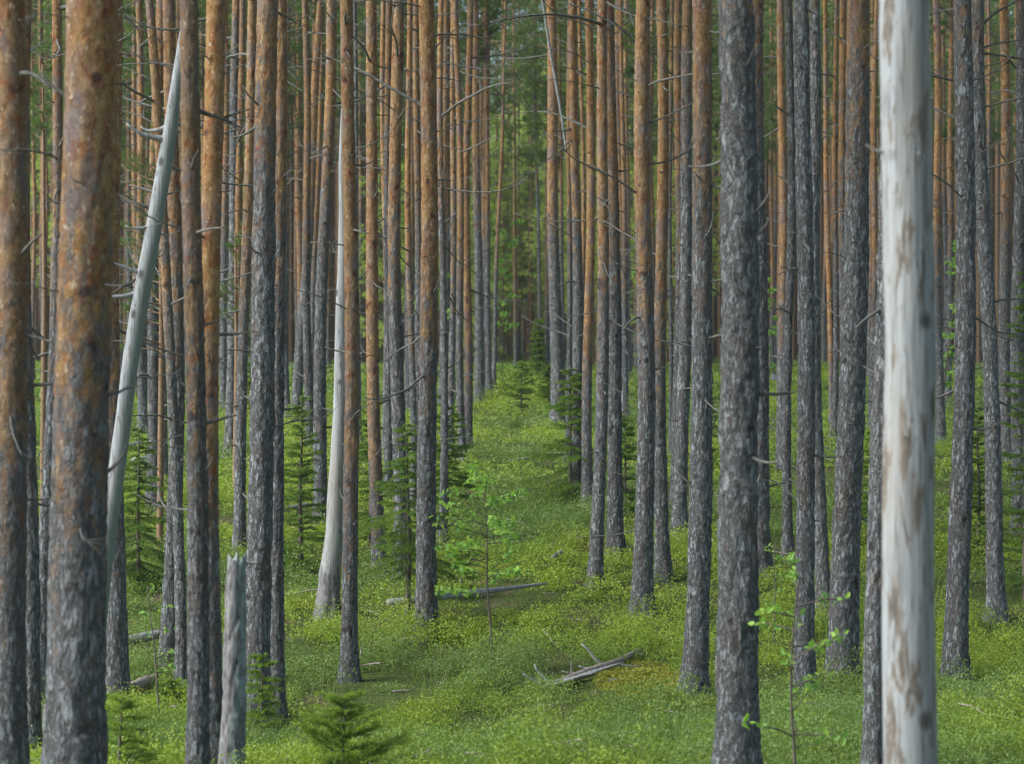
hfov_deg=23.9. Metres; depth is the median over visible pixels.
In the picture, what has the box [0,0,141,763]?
pine tree
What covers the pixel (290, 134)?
pine tree
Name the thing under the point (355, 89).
pine tree
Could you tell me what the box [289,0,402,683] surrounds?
pine tree
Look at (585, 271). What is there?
young pine
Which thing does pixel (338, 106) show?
pine tree
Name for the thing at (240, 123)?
pine tree
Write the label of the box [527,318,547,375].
young spruce
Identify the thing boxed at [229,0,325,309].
pine tree
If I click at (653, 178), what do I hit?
young pine
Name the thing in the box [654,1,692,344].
pine tree
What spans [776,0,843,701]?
pine tree
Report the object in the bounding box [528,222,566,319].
young pine
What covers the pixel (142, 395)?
pine tree
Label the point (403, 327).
pine tree
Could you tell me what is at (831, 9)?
pine tree
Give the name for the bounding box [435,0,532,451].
pine tree
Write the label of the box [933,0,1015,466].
pine tree
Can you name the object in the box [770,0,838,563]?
pine tree
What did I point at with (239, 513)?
pine tree
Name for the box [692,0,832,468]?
pine tree
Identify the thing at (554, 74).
dead birch
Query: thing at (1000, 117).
pine tree
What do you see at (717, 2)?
pine tree
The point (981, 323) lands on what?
pine tree
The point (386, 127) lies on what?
pine tree
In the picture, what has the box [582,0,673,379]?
pine tree
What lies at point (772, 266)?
pine tree
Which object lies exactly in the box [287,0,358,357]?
pine tree
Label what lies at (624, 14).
pine tree
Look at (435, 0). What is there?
sky
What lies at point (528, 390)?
young spruce
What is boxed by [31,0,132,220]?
pine tree
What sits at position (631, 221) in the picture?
young pine
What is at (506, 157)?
young pine
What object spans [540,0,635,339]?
pine tree
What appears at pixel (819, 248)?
pine tree
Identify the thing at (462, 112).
pine tree
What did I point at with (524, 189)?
young pine
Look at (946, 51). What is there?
pine tree
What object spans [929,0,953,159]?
pine tree
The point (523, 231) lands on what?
young pine
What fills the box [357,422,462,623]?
young spruce
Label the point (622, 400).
dead birch
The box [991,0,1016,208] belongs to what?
pine tree
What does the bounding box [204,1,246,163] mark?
pine tree
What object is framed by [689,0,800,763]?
pine tree
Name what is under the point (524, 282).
young pine
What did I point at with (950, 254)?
pine tree
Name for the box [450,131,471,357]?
young pine
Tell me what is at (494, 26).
pine tree
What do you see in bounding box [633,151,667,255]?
young pine
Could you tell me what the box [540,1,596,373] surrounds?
pine tree
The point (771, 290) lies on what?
broadleaf sapling
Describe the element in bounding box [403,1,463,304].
pine tree
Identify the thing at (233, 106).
pine tree
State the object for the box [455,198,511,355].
young pine
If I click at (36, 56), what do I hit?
pine tree
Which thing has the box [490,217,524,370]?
broadleaf sapling
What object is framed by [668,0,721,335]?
pine tree
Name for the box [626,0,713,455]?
pine tree
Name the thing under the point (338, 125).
pine tree
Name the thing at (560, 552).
fallen stick
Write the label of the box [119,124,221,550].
pine
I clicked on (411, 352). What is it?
pine tree
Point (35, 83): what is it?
pine tree
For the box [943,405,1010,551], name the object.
young spruce
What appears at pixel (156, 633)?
fallen log
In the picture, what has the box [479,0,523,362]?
pine tree
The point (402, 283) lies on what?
young pine
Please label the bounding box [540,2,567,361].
pine tree
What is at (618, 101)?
pine tree
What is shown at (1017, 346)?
pine tree
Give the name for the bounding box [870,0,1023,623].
pine tree
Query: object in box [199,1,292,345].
pine tree
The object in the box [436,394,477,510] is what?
young spruce
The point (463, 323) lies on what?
young pine
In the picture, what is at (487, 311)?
pine tree
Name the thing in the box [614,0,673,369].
pine tree
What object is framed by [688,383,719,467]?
young spruce
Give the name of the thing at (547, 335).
pine tree
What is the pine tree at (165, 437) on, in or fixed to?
on the ground at (499, 601)
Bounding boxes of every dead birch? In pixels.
[541,0,565,148]
[621,391,624,432]
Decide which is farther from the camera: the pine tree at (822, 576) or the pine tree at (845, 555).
the pine tree at (822, 576)
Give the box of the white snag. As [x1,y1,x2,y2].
[313,109,344,621]
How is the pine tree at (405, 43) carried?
on the ground at (499, 601)
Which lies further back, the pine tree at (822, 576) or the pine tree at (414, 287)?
the pine tree at (414, 287)
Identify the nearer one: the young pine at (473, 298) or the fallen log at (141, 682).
the fallen log at (141, 682)
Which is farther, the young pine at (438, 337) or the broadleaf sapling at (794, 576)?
the young pine at (438, 337)
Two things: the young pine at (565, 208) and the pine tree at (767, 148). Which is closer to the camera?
the pine tree at (767, 148)
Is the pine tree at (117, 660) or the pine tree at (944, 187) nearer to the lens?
the pine tree at (117, 660)
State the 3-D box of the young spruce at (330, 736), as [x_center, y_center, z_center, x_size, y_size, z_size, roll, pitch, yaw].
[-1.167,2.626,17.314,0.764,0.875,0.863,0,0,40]
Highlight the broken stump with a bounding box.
[218,552,258,763]
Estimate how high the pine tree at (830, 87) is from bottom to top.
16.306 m
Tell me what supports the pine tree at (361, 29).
on the ground at (499, 601)
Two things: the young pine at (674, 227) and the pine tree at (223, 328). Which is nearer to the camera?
the pine tree at (223, 328)
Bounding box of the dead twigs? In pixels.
[30,418,1021,763]
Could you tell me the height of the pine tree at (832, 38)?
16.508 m
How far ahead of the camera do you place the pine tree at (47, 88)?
93.62 m
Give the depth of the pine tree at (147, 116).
73.95 m
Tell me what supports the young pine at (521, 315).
on the ground at (499, 601)
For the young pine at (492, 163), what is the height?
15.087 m
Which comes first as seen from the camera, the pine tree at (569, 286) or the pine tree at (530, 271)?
the pine tree at (569, 286)
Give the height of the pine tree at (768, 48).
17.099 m
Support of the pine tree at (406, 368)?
on the ground at (499, 601)
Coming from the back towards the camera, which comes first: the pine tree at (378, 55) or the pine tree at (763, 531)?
the pine tree at (378, 55)
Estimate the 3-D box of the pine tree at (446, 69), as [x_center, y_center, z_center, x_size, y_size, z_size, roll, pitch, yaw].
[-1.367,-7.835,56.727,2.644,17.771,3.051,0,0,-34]
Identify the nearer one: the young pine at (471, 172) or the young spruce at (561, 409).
the young spruce at (561, 409)
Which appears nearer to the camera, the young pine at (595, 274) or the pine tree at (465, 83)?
the young pine at (595, 274)
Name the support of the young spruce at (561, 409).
on the ground at (499, 601)
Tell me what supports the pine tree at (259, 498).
on the ground at (499, 601)
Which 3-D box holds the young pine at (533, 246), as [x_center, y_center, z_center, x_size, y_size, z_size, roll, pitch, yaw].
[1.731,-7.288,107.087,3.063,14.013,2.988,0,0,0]
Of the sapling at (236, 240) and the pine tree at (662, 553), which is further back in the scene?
the sapling at (236, 240)
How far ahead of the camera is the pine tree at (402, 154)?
80.11 m
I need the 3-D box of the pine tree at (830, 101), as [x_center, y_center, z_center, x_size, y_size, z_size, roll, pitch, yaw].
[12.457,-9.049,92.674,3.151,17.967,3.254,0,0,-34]
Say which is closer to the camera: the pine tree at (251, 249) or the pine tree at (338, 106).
the pine tree at (338, 106)
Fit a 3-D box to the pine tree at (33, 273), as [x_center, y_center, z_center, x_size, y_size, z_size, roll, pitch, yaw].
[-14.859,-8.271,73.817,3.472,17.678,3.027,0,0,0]
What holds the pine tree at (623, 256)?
on the ground at (499, 601)
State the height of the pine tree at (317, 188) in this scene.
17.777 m
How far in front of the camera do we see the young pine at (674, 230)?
91.16 m
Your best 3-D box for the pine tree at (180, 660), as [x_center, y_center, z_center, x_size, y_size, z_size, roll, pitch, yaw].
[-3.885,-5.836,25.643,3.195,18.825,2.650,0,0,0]
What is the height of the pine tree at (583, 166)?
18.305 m
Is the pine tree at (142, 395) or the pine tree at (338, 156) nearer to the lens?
the pine tree at (142, 395)
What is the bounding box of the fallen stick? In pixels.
[551,550,562,558]
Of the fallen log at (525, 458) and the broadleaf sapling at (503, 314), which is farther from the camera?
the broadleaf sapling at (503, 314)
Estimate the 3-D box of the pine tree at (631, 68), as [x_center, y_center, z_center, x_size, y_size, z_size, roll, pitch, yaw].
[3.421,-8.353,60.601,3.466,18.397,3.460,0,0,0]
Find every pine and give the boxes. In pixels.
[30,0,63,296]
[30,63,52,520]
[38,62,64,278]
[106,0,203,628]
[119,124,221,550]
[199,15,246,197]
[358,58,438,346]
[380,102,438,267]
[383,143,471,363]
[400,43,471,265]
[401,181,404,295]
[438,53,535,298]
[439,206,493,347]
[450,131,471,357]
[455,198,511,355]
[463,250,492,361]
[470,134,501,358]
[470,178,511,336]
[490,136,520,296]
[490,151,521,299]
[490,170,524,340]
[499,101,544,358]
[499,156,544,358]
[500,157,542,295]
[500,213,527,317]
[501,105,543,307]
[506,187,544,319]
[518,68,566,357]
[519,59,581,274]
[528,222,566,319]
[535,138,596,345]
[535,233,565,293]
[536,183,566,315]
[540,59,597,280]
[541,106,596,333]
[563,35,634,244]
[563,60,634,368]
[563,133,596,321]
[563,133,634,365]
[563,137,634,283]
[628,100,675,357]
[632,11,667,286]
[633,0,721,342]
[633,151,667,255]
[655,90,715,332]
[692,91,721,364]
[866,0,937,763]
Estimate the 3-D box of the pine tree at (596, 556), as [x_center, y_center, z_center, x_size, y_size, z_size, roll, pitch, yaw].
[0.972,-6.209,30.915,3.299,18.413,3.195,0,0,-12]
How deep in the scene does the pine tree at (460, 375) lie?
42.71 m
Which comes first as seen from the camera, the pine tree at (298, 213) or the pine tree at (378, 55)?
the pine tree at (378, 55)
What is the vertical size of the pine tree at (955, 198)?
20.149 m
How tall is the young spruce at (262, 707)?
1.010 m
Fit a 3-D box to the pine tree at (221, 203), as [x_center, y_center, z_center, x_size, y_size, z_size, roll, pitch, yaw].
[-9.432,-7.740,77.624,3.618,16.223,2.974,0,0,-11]
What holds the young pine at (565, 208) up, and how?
on the ground at (499, 601)
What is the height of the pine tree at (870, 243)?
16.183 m
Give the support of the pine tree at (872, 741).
on the ground at (499, 601)
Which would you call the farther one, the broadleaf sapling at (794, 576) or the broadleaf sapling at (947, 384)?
the broadleaf sapling at (947, 384)
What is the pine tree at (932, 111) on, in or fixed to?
on the ground at (499, 601)
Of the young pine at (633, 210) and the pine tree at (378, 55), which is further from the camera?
the young pine at (633, 210)
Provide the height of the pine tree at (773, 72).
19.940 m
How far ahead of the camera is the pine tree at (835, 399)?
47.51 m
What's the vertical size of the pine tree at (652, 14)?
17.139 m
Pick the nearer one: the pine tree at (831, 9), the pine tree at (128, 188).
the pine tree at (128, 188)
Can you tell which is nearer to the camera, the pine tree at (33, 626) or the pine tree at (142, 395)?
the pine tree at (33, 626)
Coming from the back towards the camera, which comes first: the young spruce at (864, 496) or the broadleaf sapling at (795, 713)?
the young spruce at (864, 496)
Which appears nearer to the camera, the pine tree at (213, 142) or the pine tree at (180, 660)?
the pine tree at (213, 142)
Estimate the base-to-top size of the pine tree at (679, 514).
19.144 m
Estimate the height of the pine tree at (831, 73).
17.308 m
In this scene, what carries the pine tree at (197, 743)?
on the ground at (499, 601)
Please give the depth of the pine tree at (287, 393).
53.58 m
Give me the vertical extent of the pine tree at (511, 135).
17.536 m
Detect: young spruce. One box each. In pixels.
[105,691,158,763]
[123,427,167,593]
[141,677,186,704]
[246,653,285,738]
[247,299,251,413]
[284,395,326,576]
[293,690,415,763]
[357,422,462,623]
[358,410,391,546]
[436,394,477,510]
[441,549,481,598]
[491,361,538,415]
[516,368,595,502]
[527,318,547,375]
[534,363,550,405]
[605,414,636,511]
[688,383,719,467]
[860,430,869,543]
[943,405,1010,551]
[981,272,1023,600]
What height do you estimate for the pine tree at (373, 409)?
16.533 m
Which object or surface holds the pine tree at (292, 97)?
on the ground at (499, 601)
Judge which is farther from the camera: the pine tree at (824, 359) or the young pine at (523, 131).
the young pine at (523, 131)
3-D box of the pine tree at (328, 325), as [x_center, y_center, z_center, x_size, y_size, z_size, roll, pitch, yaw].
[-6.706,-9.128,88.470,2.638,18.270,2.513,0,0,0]
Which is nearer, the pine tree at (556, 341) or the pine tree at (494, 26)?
the pine tree at (556, 341)
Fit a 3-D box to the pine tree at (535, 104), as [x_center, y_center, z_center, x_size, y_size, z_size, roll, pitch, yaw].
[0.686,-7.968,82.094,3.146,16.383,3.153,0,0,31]
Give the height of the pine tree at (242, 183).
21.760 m
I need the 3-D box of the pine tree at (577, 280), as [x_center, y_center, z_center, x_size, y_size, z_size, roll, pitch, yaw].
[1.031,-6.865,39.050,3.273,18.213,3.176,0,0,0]
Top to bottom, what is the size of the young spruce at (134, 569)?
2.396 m
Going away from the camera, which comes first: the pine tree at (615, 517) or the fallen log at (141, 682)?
the fallen log at (141, 682)
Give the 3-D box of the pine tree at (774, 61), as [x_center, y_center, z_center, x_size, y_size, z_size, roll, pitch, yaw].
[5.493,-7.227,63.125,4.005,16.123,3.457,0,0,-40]
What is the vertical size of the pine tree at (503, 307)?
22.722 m
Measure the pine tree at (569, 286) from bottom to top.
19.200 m
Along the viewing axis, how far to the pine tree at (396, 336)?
30.99 m
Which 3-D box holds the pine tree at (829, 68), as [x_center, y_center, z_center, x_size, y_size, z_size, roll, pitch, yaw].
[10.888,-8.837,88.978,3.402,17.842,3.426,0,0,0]
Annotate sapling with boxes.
[139,583,176,720]
[219,219,251,499]
[428,460,545,667]
[437,266,464,401]
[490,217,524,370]
[496,364,510,382]
[742,552,850,763]
[764,543,793,643]
[767,276,777,379]
[784,706,811,749]
[942,239,956,392]
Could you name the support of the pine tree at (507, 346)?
on the ground at (499, 601)
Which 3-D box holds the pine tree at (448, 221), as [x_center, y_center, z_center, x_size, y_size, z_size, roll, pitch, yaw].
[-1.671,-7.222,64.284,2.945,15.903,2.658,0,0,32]
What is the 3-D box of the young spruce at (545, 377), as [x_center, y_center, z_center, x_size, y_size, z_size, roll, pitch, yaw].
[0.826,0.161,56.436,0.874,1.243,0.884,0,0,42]
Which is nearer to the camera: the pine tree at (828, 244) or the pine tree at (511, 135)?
the pine tree at (828, 244)
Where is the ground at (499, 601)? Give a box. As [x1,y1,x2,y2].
[35,273,1023,763]
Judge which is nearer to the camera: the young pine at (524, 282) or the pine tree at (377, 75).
the pine tree at (377, 75)
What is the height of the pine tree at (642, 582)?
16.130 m
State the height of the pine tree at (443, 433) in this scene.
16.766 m
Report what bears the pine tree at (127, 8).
on the ground at (499, 601)
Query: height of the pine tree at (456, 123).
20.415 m
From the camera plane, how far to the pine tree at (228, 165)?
71.80 m
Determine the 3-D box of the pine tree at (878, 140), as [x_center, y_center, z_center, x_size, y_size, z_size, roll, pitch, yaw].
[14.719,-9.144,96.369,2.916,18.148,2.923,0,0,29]
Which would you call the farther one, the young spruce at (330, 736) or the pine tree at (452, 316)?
the pine tree at (452, 316)
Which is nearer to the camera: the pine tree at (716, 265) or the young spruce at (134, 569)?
the young spruce at (134, 569)
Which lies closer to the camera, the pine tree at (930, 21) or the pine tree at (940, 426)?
the pine tree at (940, 426)
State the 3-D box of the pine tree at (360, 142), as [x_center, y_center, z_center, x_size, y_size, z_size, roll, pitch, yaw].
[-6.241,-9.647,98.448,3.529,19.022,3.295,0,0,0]
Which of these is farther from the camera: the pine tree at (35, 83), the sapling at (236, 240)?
the pine tree at (35, 83)
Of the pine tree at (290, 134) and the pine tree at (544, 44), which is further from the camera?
the pine tree at (544, 44)
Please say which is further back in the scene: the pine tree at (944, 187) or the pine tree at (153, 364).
the pine tree at (944, 187)
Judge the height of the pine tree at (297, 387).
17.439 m
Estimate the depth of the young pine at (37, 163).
102.56 m
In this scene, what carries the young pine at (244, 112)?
on the ground at (499, 601)
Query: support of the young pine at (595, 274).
on the ground at (499, 601)
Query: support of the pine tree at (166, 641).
on the ground at (499, 601)
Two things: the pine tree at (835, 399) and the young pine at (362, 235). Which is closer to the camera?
the pine tree at (835, 399)
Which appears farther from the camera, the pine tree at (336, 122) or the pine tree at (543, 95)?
the pine tree at (543, 95)
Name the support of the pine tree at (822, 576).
on the ground at (499, 601)
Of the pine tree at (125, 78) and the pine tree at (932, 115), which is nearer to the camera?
the pine tree at (125, 78)
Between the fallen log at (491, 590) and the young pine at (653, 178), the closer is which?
the fallen log at (491, 590)
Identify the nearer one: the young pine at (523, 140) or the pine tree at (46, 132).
the pine tree at (46, 132)
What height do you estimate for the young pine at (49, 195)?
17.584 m
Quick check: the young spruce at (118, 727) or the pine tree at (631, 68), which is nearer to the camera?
the young spruce at (118, 727)
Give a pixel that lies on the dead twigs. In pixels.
(550, 638)
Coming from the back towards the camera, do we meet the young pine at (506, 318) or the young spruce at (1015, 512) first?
the young pine at (506, 318)
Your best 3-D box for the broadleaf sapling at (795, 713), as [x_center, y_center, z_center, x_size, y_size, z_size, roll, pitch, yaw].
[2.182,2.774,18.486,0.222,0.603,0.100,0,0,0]
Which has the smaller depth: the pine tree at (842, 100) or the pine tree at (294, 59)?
the pine tree at (842, 100)
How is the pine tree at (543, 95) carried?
on the ground at (499, 601)
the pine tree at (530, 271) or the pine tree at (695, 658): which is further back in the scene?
the pine tree at (530, 271)
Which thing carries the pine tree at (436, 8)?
on the ground at (499, 601)
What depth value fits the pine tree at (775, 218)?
96.46 m
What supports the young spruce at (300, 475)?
on the ground at (499, 601)
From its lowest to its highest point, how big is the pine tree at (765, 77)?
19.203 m
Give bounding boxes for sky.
[364,0,1011,109]
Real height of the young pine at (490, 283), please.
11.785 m
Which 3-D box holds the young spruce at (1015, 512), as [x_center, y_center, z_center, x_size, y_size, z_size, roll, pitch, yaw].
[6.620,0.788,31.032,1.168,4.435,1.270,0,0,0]
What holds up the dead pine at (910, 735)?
on the ground at (499, 601)
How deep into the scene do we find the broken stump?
16.95 m
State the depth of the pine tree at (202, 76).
69.41 m
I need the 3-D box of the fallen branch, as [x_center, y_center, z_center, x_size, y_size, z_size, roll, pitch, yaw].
[0.868,3.064,26.133,0.988,0.502,2.566,0,0,13]
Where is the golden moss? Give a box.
[132,385,953,714]
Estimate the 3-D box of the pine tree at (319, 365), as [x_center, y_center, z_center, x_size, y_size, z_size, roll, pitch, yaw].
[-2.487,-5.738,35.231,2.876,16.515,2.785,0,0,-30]
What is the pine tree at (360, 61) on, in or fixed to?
on the ground at (499, 601)
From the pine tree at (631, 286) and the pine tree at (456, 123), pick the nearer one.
the pine tree at (631, 286)
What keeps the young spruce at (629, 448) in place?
on the ground at (499, 601)
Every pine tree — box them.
[0,0,54,763]
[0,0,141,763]
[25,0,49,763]
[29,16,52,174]
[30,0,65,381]
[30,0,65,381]
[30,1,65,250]
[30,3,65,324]
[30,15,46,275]
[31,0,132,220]
[33,0,131,718]
[38,18,51,359]
[46,0,155,310]
[51,0,237,700]
[52,2,149,355]
[64,0,175,374]
[119,0,150,408]
[119,0,164,433]
[120,0,175,320]
[120,0,255,763]
[120,0,302,683]
[121,0,155,320]
[121,0,155,401]
[121,0,175,324]
[121,0,185,666]
[122,0,231,401]
[122,47,181,489]
[123,0,244,516]
[127,0,240,763]
[155,0,250,453]
[175,0,287,458]
[175,2,256,376]
[178,0,246,408]
[198,0,230,344]
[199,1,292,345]
[199,2,256,353]
[201,0,293,555]
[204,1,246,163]
[226,0,356,451]
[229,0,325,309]
[229,0,337,723]
[242,105,253,218]
[243,6,252,367]
[243,16,311,346]
[244,4,303,338]
[249,81,340,421]
[254,0,312,717]
[256,1,325,354]
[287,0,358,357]
[287,0,365,394]
[287,0,406,360]
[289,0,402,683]
[289,0,406,331]
[289,2,339,381]
[290,0,382,442]
[291,0,340,418]
[292,4,365,370]
[297,1,467,466]
[301,0,360,372]
[302,0,390,531]
[302,0,495,643]
[314,5,405,367]
[318,0,445,500]
[323,18,364,326]
[324,2,405,343]
[330,1,449,578]
[331,0,476,587]
[336,3,380,364]
[337,2,404,231]
[357,0,479,510]
[357,5,404,316]
[357,12,406,354]
[358,0,467,433]
[358,5,450,334]
[359,0,480,361]
[365,0,445,410]
[378,14,437,340]
[402,1,465,330]
[402,35,414,339]
[402,181,404,361]
[403,0,497,372]
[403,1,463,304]
[404,0,510,410]
[419,0,509,461]
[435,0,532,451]
[436,0,519,274]
[436,0,520,376]
[436,0,529,406]
[436,0,529,542]
[437,0,520,466]
[437,3,466,359]
[455,0,471,365]
[456,0,521,395]
[458,0,543,389]
[459,0,470,290]
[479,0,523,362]
[487,0,596,426]
[488,0,692,590]
[490,1,541,361]
[490,1,546,368]
[490,9,520,360]
[492,0,522,356]
[492,4,524,355]
[494,0,565,369]
[500,0,635,505]
[502,0,596,385]
[506,0,582,364]
[506,2,545,354]
[506,8,542,356]
[509,0,572,466]
[511,0,545,358]
[521,2,566,361]
[523,0,583,102]
[523,0,597,328]
[528,0,657,500]
[536,0,654,366]
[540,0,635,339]
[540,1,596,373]
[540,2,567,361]
[546,0,718,618]
[559,0,656,370]
[566,0,655,559]
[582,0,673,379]
[586,0,667,424]
[595,0,682,333]
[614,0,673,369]
[614,0,682,257]
[614,0,682,309]
[614,0,692,373]
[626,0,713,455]
[628,10,668,366]
[633,0,692,532]
[650,0,692,512]
[651,0,689,582]
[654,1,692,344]
[667,0,785,343]
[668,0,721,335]
[674,0,721,697]
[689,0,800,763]
[692,0,776,282]
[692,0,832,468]
[712,0,719,363]
[713,8,785,92]
[715,12,717,357]
[716,0,786,247]
[717,5,786,179]
[753,0,786,577]
[763,0,793,373]
[763,0,809,366]
[763,1,793,373]
[763,8,794,125]
[768,0,833,625]
[768,1,839,279]
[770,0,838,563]
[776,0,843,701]
[776,0,871,443]
[784,0,870,315]
[786,1,831,361]
[789,0,846,452]
[796,1,838,365]
[816,0,879,689]
[820,0,839,201]
[820,0,872,349]
[820,0,872,442]
[820,0,879,335]
[820,1,879,177]
[821,0,879,383]
[828,3,879,337]
[831,0,953,428]
[849,40,884,763]
[862,0,1022,684]
[869,2,879,231]
[869,3,953,210]
[869,15,879,115]
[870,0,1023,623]
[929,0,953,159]
[929,0,954,285]
[929,0,992,407]
[929,0,999,371]
[929,1,994,234]
[930,0,992,363]
[930,3,954,333]
[931,0,1009,450]
[932,17,998,138]
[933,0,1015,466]
[945,0,1011,359]
[945,0,1015,147]
[945,0,1016,241]
[951,0,1023,534]
[975,9,1000,362]
[981,4,1013,361]
[984,0,1013,279]
[984,0,1013,290]
[985,25,1016,167]
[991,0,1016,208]
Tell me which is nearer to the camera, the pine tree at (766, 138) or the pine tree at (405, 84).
the pine tree at (405, 84)
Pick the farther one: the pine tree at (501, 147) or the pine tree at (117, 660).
the pine tree at (501, 147)
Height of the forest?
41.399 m
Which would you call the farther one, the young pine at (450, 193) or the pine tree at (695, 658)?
the young pine at (450, 193)
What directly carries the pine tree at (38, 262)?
on the ground at (499, 601)
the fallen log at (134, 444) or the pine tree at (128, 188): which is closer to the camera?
the fallen log at (134, 444)
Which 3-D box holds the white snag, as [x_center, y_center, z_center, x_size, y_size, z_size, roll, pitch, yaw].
[-2.228,-0.147,29.091,0.421,6.679,0.428,0,0,32]
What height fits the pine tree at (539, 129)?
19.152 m
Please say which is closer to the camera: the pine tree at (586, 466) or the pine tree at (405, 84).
the pine tree at (586, 466)
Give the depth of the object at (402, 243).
88.61 m
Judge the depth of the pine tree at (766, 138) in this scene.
95.62 m
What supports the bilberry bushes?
on the ground at (499, 601)
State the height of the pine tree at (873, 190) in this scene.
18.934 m
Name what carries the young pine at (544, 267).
on the ground at (499, 601)
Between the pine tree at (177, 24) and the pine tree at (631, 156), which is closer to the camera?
the pine tree at (177, 24)
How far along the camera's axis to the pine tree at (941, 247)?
107.71 m
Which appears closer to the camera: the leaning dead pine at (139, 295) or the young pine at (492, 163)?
the leaning dead pine at (139, 295)
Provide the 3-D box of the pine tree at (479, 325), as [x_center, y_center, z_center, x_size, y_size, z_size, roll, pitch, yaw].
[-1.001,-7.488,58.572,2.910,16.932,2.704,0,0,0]
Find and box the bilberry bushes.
[29,345,1023,763]
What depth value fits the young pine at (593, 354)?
94.98 m
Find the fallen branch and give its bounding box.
[523,643,644,689]
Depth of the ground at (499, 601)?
29.91 m
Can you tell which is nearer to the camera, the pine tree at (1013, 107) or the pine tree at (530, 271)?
the pine tree at (1013, 107)
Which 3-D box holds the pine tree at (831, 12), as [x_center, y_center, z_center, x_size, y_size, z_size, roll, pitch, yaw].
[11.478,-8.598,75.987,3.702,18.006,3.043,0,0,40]
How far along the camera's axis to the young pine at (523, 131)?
135.67 m
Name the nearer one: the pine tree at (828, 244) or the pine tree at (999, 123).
the pine tree at (828, 244)
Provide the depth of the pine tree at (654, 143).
82.86 m
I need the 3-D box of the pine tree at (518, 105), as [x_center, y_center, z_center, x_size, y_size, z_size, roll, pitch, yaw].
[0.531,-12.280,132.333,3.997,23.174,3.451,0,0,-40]
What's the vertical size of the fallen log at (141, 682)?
0.120 m
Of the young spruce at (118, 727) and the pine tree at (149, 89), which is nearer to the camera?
the young spruce at (118, 727)
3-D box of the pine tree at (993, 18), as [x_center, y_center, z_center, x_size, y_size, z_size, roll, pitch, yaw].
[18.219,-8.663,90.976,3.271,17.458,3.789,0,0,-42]
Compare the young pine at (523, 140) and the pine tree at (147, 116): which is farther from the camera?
the young pine at (523, 140)
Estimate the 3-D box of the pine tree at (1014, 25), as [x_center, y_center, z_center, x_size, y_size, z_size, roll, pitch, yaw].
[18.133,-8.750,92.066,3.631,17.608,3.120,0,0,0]
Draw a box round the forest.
[30,0,1014,364]
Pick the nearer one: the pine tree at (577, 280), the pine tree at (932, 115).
the pine tree at (577, 280)
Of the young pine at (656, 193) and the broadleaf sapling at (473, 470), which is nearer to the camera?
the broadleaf sapling at (473, 470)
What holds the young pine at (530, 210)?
on the ground at (499, 601)
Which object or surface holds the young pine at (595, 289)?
on the ground at (499, 601)
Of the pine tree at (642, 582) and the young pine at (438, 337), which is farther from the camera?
the young pine at (438, 337)
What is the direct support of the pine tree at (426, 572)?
on the ground at (499, 601)
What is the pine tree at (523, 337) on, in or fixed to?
on the ground at (499, 601)
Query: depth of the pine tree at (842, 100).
31.06 m
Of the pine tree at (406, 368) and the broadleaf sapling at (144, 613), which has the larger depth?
the pine tree at (406, 368)
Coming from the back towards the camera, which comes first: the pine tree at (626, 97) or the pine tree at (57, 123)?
the pine tree at (626, 97)
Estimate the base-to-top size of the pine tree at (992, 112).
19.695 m
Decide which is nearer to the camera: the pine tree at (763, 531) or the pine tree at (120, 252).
the pine tree at (763, 531)
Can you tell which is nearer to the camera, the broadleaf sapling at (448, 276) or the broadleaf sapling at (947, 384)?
the broadleaf sapling at (947, 384)
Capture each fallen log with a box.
[128,630,159,644]
[129,442,142,449]
[131,456,146,466]
[131,674,155,689]
[283,503,308,511]
[386,582,546,605]
[508,452,563,460]
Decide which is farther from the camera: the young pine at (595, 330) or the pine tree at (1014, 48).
the young pine at (595, 330)
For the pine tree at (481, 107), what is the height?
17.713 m
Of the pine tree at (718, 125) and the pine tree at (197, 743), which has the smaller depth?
the pine tree at (197, 743)
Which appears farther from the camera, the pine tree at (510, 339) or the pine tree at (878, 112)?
the pine tree at (510, 339)
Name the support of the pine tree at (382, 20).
on the ground at (499, 601)
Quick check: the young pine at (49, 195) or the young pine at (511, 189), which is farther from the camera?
the young pine at (511, 189)
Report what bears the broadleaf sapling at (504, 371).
on the ground at (499, 601)
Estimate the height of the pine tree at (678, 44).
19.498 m
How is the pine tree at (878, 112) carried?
on the ground at (499, 601)
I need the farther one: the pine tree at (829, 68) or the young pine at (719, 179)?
the young pine at (719, 179)
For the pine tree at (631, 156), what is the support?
on the ground at (499, 601)
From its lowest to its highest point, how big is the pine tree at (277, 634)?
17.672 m
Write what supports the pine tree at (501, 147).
on the ground at (499, 601)
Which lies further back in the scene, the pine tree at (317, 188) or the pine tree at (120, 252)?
the pine tree at (120, 252)
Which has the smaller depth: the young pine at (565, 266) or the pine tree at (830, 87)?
the pine tree at (830, 87)
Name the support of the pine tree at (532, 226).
on the ground at (499, 601)
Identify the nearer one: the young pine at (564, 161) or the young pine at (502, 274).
the young pine at (502, 274)
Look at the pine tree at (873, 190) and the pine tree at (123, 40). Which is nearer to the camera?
the pine tree at (873, 190)
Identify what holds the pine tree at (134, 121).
on the ground at (499, 601)
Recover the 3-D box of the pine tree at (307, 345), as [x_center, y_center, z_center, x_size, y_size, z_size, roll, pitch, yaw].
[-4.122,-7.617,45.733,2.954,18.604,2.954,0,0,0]

